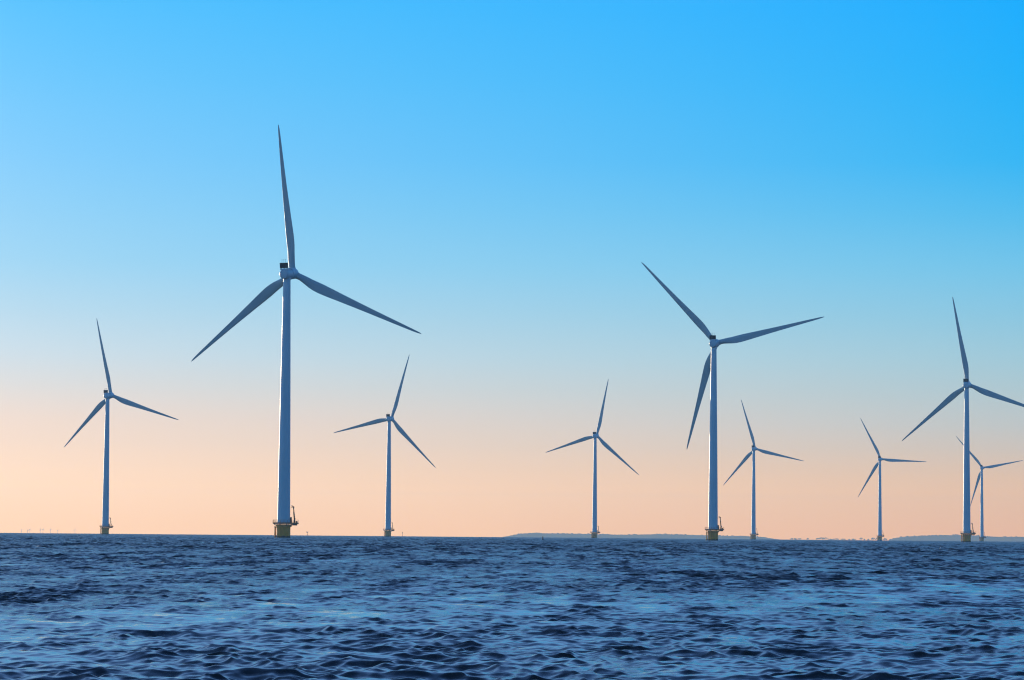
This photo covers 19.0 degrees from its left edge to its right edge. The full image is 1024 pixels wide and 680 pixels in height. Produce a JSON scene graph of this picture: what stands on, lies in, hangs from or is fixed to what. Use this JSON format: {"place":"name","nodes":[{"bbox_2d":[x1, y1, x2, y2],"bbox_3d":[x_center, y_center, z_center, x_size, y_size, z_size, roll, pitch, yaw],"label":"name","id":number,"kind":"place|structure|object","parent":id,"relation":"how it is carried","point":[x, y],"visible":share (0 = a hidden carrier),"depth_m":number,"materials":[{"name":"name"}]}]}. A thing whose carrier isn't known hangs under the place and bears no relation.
{"place":"outdoors","nodes":[
{"label":"outdoors","id":0,"kind":"place"},
{"bbox_2d":[0,533,1023,679],"bbox_3d":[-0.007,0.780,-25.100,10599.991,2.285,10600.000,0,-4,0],"label":"water","id":1,"kind":"structure","parent":0,"point":[77,606],"depth_m":66.20,"materials":[{"name":"blue liquid"}]},
{"bbox_2d":[64,321,177,533],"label":"wind turbine","id":2,"kind":"object","parent":1,"relation":"in","point":[105,527],"visible":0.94,"depth_m":2088.61,"materials":[{"name":"paint"}]},
{"bbox_2d":[192,125,420,537],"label":"wind turbine","id":3,"kind":"object","parent":1,"relation":"in","point":[283,523],"visible":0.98,"depth_m":1096.21,"materials":[{"name":"paint"}]},
{"bbox_2d":[334,356,435,536],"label":"wind turbine","id":4,"kind":"object","parent":1,"relation":"in","point":[389,418],"visible":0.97,"depth_m":2464.57,"materials":[{"name":"paint"}]},
{"bbox_2d":[547,382,638,537],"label":"wind turbine","id":5,"kind":"object","parent":1,"relation":"in","point":[595,531],"visible":0.98,"depth_m":2838.01,"materials":[{"name":"paint"}]},
{"bbox_2d":[641,262,822,540],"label":"wind turbine","id":6,"kind":"object","parent":1,"relation":"in","point":[711,366],"visible":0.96,"depth_m":1469.97,"materials":[{"name":"paint"}]},
{"bbox_2d":[724,400,802,538],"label":"wind turbine","id":7,"kind":"object","parent":1,"relation":"in","point":[753,534],"visible":0.97,"depth_m":3208.35,"materials":[{"name":"paint"}]},
{"bbox_2d":[858,418,925,540],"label":"wind turbine","id":8,"kind":"object","parent":1,"relation":"in","point":[879,535],"visible":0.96,"depth_m":3577.64,"materials":[{"name":"paint"}]},
{"bbox_2d":[902,297,1023,541],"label":"wind turbine","id":9,"kind":"object","parent":1,"relation":"in","point":[967,533],"visible":0.94,"depth_m":1845.94,"materials":[{"name":"paint"}]},
{"bbox_2d":[956,436,1022,540],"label":"wind turbine","id":10,"kind":"object","parent":1,"relation":"in","point":[980,474],"visible":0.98,"depth_m":3958.16,"materials":[{"name":"paint"}]},
{"bbox_2d":[0,0,1023,539],"label":"sky","id":11,"kind":"structure","parent":0,"point":[495,181],"materials":[{"name":"blue"}]},
{"bbox_2d":[505,533,778,539],"bbox_3d":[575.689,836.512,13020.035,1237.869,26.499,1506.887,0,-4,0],"label":"hill","id":12,"kind":"structure","parent":0,"point":[662,536],"depth_m":12435.80,"materials":[{"name":"grey"}]},
{"bbox_2d":[510,533,1019,538],"bbox_3d":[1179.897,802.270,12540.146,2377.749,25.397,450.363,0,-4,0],"label":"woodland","id":13,"kind":"object","parent":12,"relation":"on","point":[731,535],"visible":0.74,"depth_m":12547.28,"materials":[{"name":"grey"}]},
{"bbox_2d":[890,535,1023,541],"bbox_3d":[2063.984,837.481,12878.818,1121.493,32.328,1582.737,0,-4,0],"label":"hill","id":14,"kind":"structure","parent":0,"point":[951,538],"depth_m":12309.42,"materials":[{"name":"grey"}]}
]}

